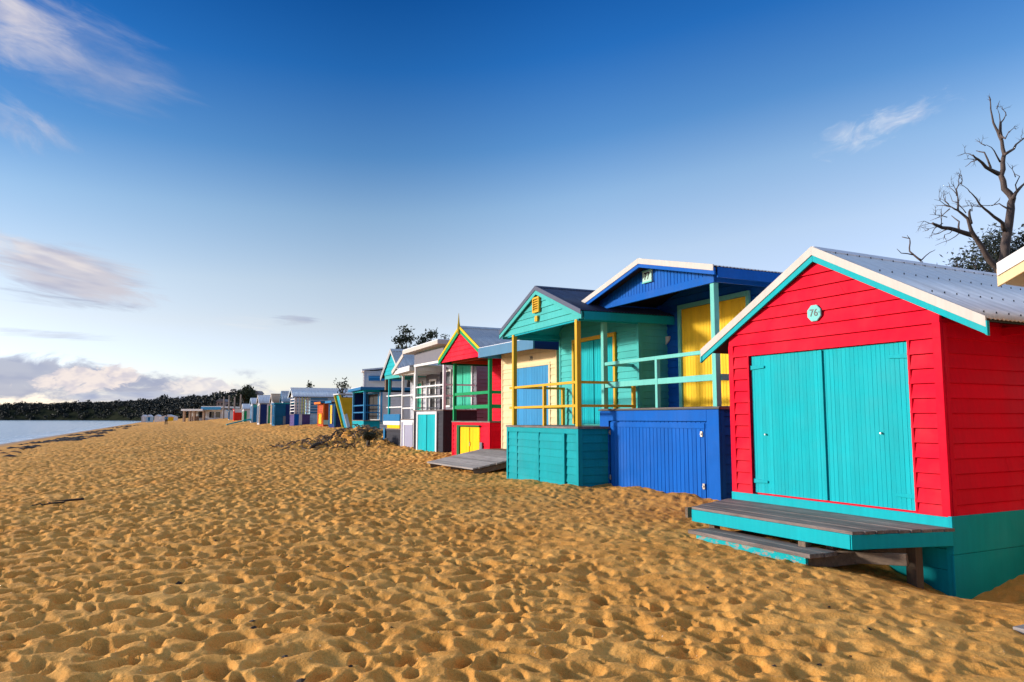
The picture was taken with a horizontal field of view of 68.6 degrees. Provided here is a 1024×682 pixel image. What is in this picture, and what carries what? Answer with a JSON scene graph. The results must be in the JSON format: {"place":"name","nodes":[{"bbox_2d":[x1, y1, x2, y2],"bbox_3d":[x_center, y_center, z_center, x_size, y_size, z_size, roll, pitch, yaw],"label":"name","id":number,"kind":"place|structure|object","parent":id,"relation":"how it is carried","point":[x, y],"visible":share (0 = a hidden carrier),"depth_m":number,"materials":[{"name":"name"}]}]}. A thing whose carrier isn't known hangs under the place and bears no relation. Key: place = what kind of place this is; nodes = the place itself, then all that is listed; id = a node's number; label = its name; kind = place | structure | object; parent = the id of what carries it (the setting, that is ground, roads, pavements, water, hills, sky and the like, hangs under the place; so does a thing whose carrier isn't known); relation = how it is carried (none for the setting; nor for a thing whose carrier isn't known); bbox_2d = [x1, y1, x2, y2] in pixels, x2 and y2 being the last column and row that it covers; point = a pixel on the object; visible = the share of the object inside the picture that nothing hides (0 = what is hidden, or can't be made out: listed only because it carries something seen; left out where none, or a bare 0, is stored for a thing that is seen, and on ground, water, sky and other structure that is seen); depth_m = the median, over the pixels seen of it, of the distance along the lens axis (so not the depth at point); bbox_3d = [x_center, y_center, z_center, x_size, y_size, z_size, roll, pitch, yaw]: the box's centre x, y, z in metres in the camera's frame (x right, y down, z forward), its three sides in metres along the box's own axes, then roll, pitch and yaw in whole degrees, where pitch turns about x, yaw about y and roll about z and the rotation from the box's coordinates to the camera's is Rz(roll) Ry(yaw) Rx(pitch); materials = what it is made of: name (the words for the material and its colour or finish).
{"place":"outdoors","nodes":[
{"label":"outdoors","id":0,"kind":"place"},
{"bbox_2d":[0,420,140,443],"bbox_3d":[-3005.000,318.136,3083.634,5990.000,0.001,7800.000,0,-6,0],"label":"sea","id":1,"kind":"structure","parent":0,"point":[15,430],"depth_m":214.01,"materials":[{"name":"liquid"}]},
{"bbox_2d":[0,406,188,420],"bbox_3d":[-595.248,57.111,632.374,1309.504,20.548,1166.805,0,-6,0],"label":"hills","id":2,"kind":"structure","parent":0,"point":[73,415],"depth_m":849.90,"materials":[{"name":"green plant"}]},
{"bbox_2d":[0,388,253,419],"bbox_3d":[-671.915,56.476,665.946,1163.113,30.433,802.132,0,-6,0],"label":"woodland","id":3,"kind":"object","parent":2,"relation":"on","point":[177,404],"visible":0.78,"depth_m":799.76,"materials":[{"name":"green plant"}]},
{"bbox_2d":[0,418,1023,681],"bbox_3d":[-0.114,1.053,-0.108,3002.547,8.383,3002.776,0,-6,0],"label":"sand","id":4,"kind":"structure","parent":0,"point":[572,582],"depth_m":7.00,"materials":[{"name":"beige sand"}]},
{"bbox_2d":[31,498,83,505],"bbox_3d":[-7.736,2.747,12.818,0.154,0.085,0.782,-5,-8,39],"label":"driftwood stick","id":5,"kind":"object","parent":4,"relation":"on","point":[65,500],"visible":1,"depth_m":12.84,"materials":[{"name":"brown wood"}]},
{"bbox_2d":[141,415,146,421],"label":"beach hut","id":6,"kind":"object","parent":4,"relation":"on","point":[143,418],"visible":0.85,"depth_m":298.39,"materials":[{"name":"grey paint"}]},
{"bbox_2d":[146,415,153,421],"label":"beach hut","id":7,"kind":"object","parent":4,"relation":"on","point":[149,418],"visible":0.9,"depth_m":292.47,"materials":[{"name":"white paint"}]},
{"bbox_2d":[154,415,160,421],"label":"beach hut","id":8,"kind":"object","parent":4,"relation":"on","point":[157,418],"visible":0.82,"depth_m":286.44,"materials":[{"name":"white paint"}]},
{"bbox_2d":[161,415,177,420],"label":"beach hut","id":9,"kind":"object","parent":4,"relation":"on","point":[172,418],"visible":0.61,"depth_m":280.47,"materials":[{"name":"white paint"}]},
{"bbox_2d":[181,406,239,421],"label":"beach pavilion","id":10,"kind":"structure","parent":4,"relation":"on","point":[207,412],"depth_m":170.70,"materials":[{"name":"white paint"}]},
{"bbox_2d":[209,412,213,417],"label":"window","id":11,"kind":"structure","parent":10,"relation":"in","point":[211,414],"depth_m":170.92,"materials":[{"name":"grey glass"}]},
{"bbox_2d":[216,399,227,409],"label":"hillside house","id":12,"kind":"structure","parent":4,"relation":"on","point":[219,402],"depth_m":328.87,"materials":[{"name":"grey tile"}]},
{"bbox_2d":[222,397,224,418],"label":"timber pole","id":13,"kind":"object","parent":4,"relation":"on","point":[223,407],"visible":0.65,"depth_m":165.30,"materials":[{"name":"brown wood"}]},
{"bbox_2d":[227,410,232,419],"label":"beach hut","id":14,"kind":"object","parent":4,"relation":"on","point":[230,414],"visible":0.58,"depth_m":139.51,"materials":[{"name":"white paint"}]},
{"bbox_2d":[233,409,241,420],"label":"beach hut","id":15,"kind":"object","parent":4,"relation":"on","point":[237,414],"visible":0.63,"depth_m":127.64,"materials":[{"name":"red paint"}]},
{"bbox_2d":[226,398,256,424],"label":"beach hut","id":16,"kind":"object","parent":4,"relation":"on","point":[253,412],"visible":0.38,"depth_m":103.69,"materials":[{"name":"blue paint"}]},
{"bbox_2d":[228,384,257,403],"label":"coastal tree","id":17,"kind":"object","parent":4,"relation":"on","point":[248,392],"visible":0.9,"depth_m":188.80,"materials":[{"name":"green plant"}]},
{"bbox_2d":[241,404,250,421],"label":"beach hut","id":18,"kind":"object","parent":4,"relation":"on","point":[245,408],"visible":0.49,"depth_m":115.73,"materials":[{"name":"white paint"}]},
{"bbox_2d":[256,395,270,423],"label":"beach hut","id":19,"kind":"object","parent":4,"relation":"on","point":[263,408],"visible":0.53,"depth_m":91.92,"materials":[{"name":"blue paint"}]},
{"bbox_2d":[269,394,280,423],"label":"beach hut","id":20,"kind":"object","parent":4,"relation":"on","point":[274,398],"visible":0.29,"depth_m":87.71,"materials":[{"name":"grey paint"}]},
{"bbox_2d":[271,403,297,425],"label":"beach hut","id":21,"kind":"object","parent":4,"relation":"on","point":[280,413],"visible":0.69,"depth_m":80.00,"materials":[{"name":"blue paint"}]},
{"bbox_2d":[280,391,304,413],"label":"beach hut","id":22,"kind":"object","parent":4,"relation":"on","point":[284,398],"visible":0.22,"depth_m":83.90,"materials":[{"name":"grey paint"}]},
{"bbox_2d":[243,424,389,450],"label":"driftwood litter","id":23,"kind":"object","parent":4,"relation":"on","point":[368,427],"visible":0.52,"depth_m":37.27,"materials":[{"name":"brown wood"}]},
{"bbox_2d":[288,387,352,425],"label":"beach hut","id":24,"kind":"object","parent":4,"relation":"on","point":[311,396],"visible":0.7,"depth_m":74.63,"materials":[{"name":"purple paint"}]},
{"bbox_2d":[314,402,328,426],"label":"beach hut","id":25,"kind":"object","parent":4,"relation":"on","point":[322,414],"visible":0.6,"depth_m":66.93,"materials":[{"name":"orange paint"}]},
{"bbox_2d":[309,429,340,448],"bbox_3d":[-9.076,4.870,37.342,0.479,0.932,3.112,-1,-6,14],"label":"driftwood branch","id":26,"kind":"object","parent":4,"relation":"on","point":[314,445],"visible":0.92,"depth_m":36.90,"materials":[{"name":"wood"}]},
{"bbox_2d":[325,401,341,427],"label":"beach hut","id":27,"kind":"object","parent":4,"relation":"on","point":[334,420],"visible":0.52,"depth_m":62.05,"materials":[{"name":"blue paint"}]},
{"bbox_2d":[334,377,350,397],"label":"coastal tree","id":28,"kind":"object","parent":4,"relation":"on","point":[342,385],"visible":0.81,"depth_m":62.63,"materials":[{"name":"green plant"}]},
{"bbox_2d":[333,393,352,427],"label":"beach hut","id":29,"kind":"object","parent":4,"relation":"on","point":[344,406],"visible":0.38,"depth_m":58.06,"materials":[{"name":"yellow paint"}]},
{"bbox_2d":[338,400,346,426],"bbox_3d":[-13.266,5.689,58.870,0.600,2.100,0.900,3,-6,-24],"label":"door","id":30,"kind":"structure","parent":29,"relation":"in","point":[338,400],"depth_m":58.94,"materials":[{"name":"blue wood"}]},
{"bbox_2d":[362,429,378,445],"bbox_3d":[-6.611,4.601,35.311,0.781,0.932,1.113,0,-6,0],"label":"coastal shrub","id":31,"kind":"object","parent":4,"relation":"on","point":[368,436],"visible":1,"depth_m":35.12,"materials":[{"name":"green plant"}]},
{"bbox_2d":[348,386,409,429],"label":"beach hut","id":32,"kind":"object","parent":4,"relation":"on","point":[369,404],"visible":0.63,"depth_m":42.71,"materials":[{"name":"teal paint"}]},
{"bbox_2d":[368,395,372,418],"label":"door","id":33,"kind":"structure","parent":32,"relation":"in","point":[370,397],"depth_m":44.12,"materials":[{"name":"wood"}]},
{"bbox_2d":[373,394,377,418],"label":"door","id":34,"kind":"structure","parent":32,"relation":"in","point":[375,397],"depth_m":43.05,"materials":[{"name":"wood"}]},
{"bbox_2d":[361,367,406,386],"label":"beach hut","id":35,"kind":"object","parent":4,"relation":"on","point":[371,377],"visible":0.06,"depth_m":46.63,"materials":[{"name":"white paint"}]},
{"bbox_2d":[391,324,416,386],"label":"coastal tree","id":36,"kind":"object","parent":4,"relation":"on","point":[406,339],"visible":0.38,"depth_m":46.12,"materials":[{"name":"green plant"}]},
{"bbox_2d":[380,349,442,445],"bbox_3d":[-3.554,2.950,36.839,5.124,4.966,3.083,3,-7,-27],"label":"beach hut","id":37,"kind":"object","parent":4,"relation":"on","point":[392,431],"visible":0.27,"depth_m":35.94,"materials":[{"name":"grey paint"}]},
{"bbox_2d":[418,384,420,409],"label":"door","id":38,"kind":"structure","parent":37,"relation":"in","point":[419,389],"depth_m":36.17,"materials":[{"name":"green paint"}]},
{"bbox_2d":[391,354,442,446],"bbox_3d":[-2.683,2.975,34.547,5.265,4.590,2.304,3,-7,-27],"label":"beach hut","id":39,"kind":"object","parent":4,"relation":"on","point":[434,376],"visible":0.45,"depth_m":33.40,"materials":[{"name":"purple paint"}]},
{"bbox_2d":[404,425,412,446],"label":"storage door","id":40,"kind":"structure","parent":39,"relation":"in","point":[408,429],"depth_m":33.04,"materials":[{"name":"white paint"}]},
{"bbox_2d":[430,381,434,409],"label":"door","id":41,"kind":"structure","parent":39,"relation":"in","point":[432,402],"depth_m":33.97,"materials":[{"name":"white wood"}]},
{"bbox_2d":[413,329,437,345],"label":"coastal tree","id":42,"kind":"object","parent":4,"relation":"on","point":[428,336],"visible":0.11,"depth_m":46.99,"materials":[{"name":"green plant"}]},
{"bbox_2d":[0,425,872,681],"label":"seaweed wrack","id":43,"kind":"object","parent":4,"relation":"on","point":[98,435],"visible":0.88,"depth_m":57.83,"materials":[{"name":"brown plant"}]},
{"bbox_2d":[402,339,487,452],"bbox_3d":[-1.240,2.656,31.720,5.750,4.870,4.150,3,-7,-27],"label":"beach hut","id":44,"kind":"object","parent":4,"relation":"on","point":[432,430],"visible":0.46,"depth_m":29.94,"materials":[{"name":"grey paint"}]},
{"bbox_2d":[418,415,426,450],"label":"door","id":45,"kind":"structure","parent":44,"relation":"in","point":[422,419],"depth_m":30.76,"materials":[{"name":"teal paint"}]},
{"bbox_2d":[426,414,434,451],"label":"door","id":46,"kind":"structure","parent":44,"relation":"in","point":[431,417],"depth_m":29.90,"materials":[{"name":"teal paint"}]},
{"bbox_2d":[446,369,451,406],"bbox_3d":[-2.732,2.032,32.155,0.065,1.600,0.680,3,-7,-27],"label":"window","id":47,"kind":"structure","parent":44,"relation":"in","point":[448,372],"depth_m":32.06,"materials":[{"name":"white paint"}]},
{"bbox_2d":[457,365,462,405],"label":"door","id":48,"kind":"structure","parent":44,"relation":"in","point":[459,368],"depth_m":31.09,"materials":[{"name":"green paint"}]},
{"bbox_2d":[463,365,470,404],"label":"door","id":49,"kind":"structure","parent":44,"relation":"in","point":[466,369],"depth_m":30.45,"materials":[{"name":"green paint"}]},
{"bbox_2d":[438,314,511,454],"bbox_3d":[0.834,1.840,26.789,6.058,5.350,3.869,3,-7,-27],"label":"beach hut","id":50,"kind":"object","parent":4,"relation":"on","point":[464,344],"visible":0.29,"depth_m":25.62,"materials":[{"name":"red paint"}]},
{"bbox_2d":[460,427,469,453],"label":"door","id":51,"kind":"structure","parent":50,"relation":"in","point":[464,431],"depth_m":25.84,"materials":[{"name":"yellow paint"}]},
{"bbox_2d":[469,427,479,450],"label":"door","id":52,"kind":"structure","parent":50,"relation":"in","point":[474,442],"depth_m":25.12,"materials":[{"name":"yellow paint"}]},
{"bbox_2d":[427,340,558,473],"bbox_3d":[0.959,2.047,22.379,5.700,3.780,4.447,3,-7,-27],"label":"beach hut","id":53,"kind":"object","parent":4,"relation":"on","point":[537,362],"visible":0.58,"depth_m":21.34,"materials":[{"name":"beige paint"}]},
{"bbox_2d":[517,365,548,424],"bbox_3d":[0.578,1.908,21.315,0.043,2.342,1.918,3,-7,-27],"label":"door","id":54,"kind":"structure","parent":53,"relation":"in","point":[538,374],"depth_m":21.37,"materials":[{"name":"blue wood"}]},
{"bbox_2d":[499,286,674,486],"bbox_3d":[3.199,1.306,18.349,5.834,4.976,4.327,3,-6,-24],"label":"beach hut","id":55,"kind":"object","parent":4,"relation":"on","point":[571,447],"visible":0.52,"depth_m":16.75,"materials":[{"name":"teal paint"}]},
{"bbox_2d":[517,432,537,479],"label":"storage door","id":56,"kind":"structure","parent":55,"relation":"in","point":[527,444],"depth_m":17.54,"materials":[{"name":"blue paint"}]},
{"bbox_2d":[539,433,561,484],"bbox_3d":[0.861,2.647,16.450,0.046,1.220,1.140,3,-6,-24],"label":"storage door","id":57,"kind":"structure","parent":55,"relation":"in","point":[550,445],"depth_m":16.45,"materials":[{"name":"blue paint"}]},
{"bbox_2d":[581,341,593,423],"bbox_3d":[1.771,1.013,18.269,0.066,1.982,0.954,3,-6,-24],"label":"door","id":58,"kind":"structure","parent":55,"relation":"in","point":[587,348],"depth_m":18.13,"materials":[{"name":"teal paint"}]},
{"bbox_2d":[593,337,612,423],"bbox_3d":[2.150,0.929,17.444,0.043,1.982,0.918,3,-6,-24],"label":"door","id":59,"kind":"structure","parent":55,"relation":"in","point":[597,343],"depth_m":17.62,"materials":[{"name":"teal paint"}]},
{"bbox_2d":[581,258,782,499],"bbox_3d":[5.182,1.000,15.460,6.094,4.956,4.344,3,-6,-25],"label":"beach hut","id":60,"kind":"object","parent":4,"relation":"on","point":[681,443],"visible":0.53,"depth_m":14.42,"materials":[{"name":"blue paint"}]},
{"bbox_2d":[681,304,712,406],"bbox_3d":[3.850,0.316,15.529,0.043,2.072,0.988,3,-6,-25],"label":"door","id":61,"kind":"structure","parent":60,"relation":"in","point":[696,321],"depth_m":15.54,"materials":[{"name":"yellow paint"}]},
{"bbox_2d":[719,297,745,405],"bbox_3d":[4.270,0.223,14.627,0.043,2.072,0.988,3,-6,-25],"label":"door","id":62,"kind":"structure","parent":60,"relation":"in","point":[728,309],"depth_m":14.71,"materials":[{"name":"yellow paint"}]},
{"bbox_2d":[685,246,1023,598],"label":"beach hut","id":63,"kind":"object","parent":4,"relation":"on","point":[877,410],"visible":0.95,"depth_m":8.82,"materials":[{"name":"red paint"}]},
{"bbox_2d":[750,350,827,499],"bbox_3d":[3.715,1.120,10.122,0.066,1.912,1.255,3,-7,-27],"label":"door","id":64,"kind":"structure","parent":63,"relation":"in","point":[788,390],"depth_m":10.08,"materials":[{"name":"teal paint"}]},
{"bbox_2d":[822,342,915,510],"bbox_3d":[4.275,1.010,9.052,0.057,1.912,1.219,3,-7,-27],"label":"door","id":65,"kind":"structure","parent":63,"relation":"in","point":[866,388],"depth_m":9.01,"materials":[{"name":"teal paint"}]},
{"bbox_2d":[897,235,933,261],"bbox_3d":[12.057,-0.376,22.277,1.149,5.641,0.341,0,-6,4],"label":"bare sapling","id":66,"kind":"object","parent":4,"relation":"on","point":[916,257],"visible":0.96,"depth_m":22.39,"materials":[{"name":"grey plant"}]},
{"bbox_2d":[939,251,997,272],"bbox_3d":[14.990,-0.503,23.945,2.868,5.411,2.293,5,-8,-42],"label":"coastal shrub","id":67,"kind":"object","parent":4,"relation":"on","point":[957,259],"visible":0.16,"depth_m":24.74,"materials":[{"name":"green plant"}]},
{"bbox_2d":[917,96,1023,272],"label":"dead tree","id":68,"kind":"object","parent":4,"relation":"on","point":[1006,226],"visible":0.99,"depth_m":22.50,"materials":[{"name":"wood"}]},
{"bbox_2d":[958,225,1021,272],"bbox_3d":[17.163,-1.080,25.591,3.515,6.024,4.002,0,-6,0],"label":"coastal shrub","id":69,"kind":"object","parent":4,"relation":"on","point":[987,242],"visible":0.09,"depth_m":25.98,"materials":[{"name":"green plant"}]},
{"bbox_2d":[979,223,1023,270],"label":"coastal shrub","id":70,"kind":"object","parent":4,"relation":"on","point":[1016,239],"visible":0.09,"depth_m":26.39,"materials":[{"name":"green plant"}]},
{"bbox_2d":[996,247,1023,633],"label":"beach hut","id":71,"kind":"object","parent":4,"relation":"on","point":[1010,269],"visible":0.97,"depth_m":7.56,"materials":[{"name":"beige paint"}]},
{"bbox_2d":[0,0,1023,404],"label":"sky","id":72,"kind":"structure","parent":0,"point":[198,197],"materials":[{"name":"blue"}]}
]}

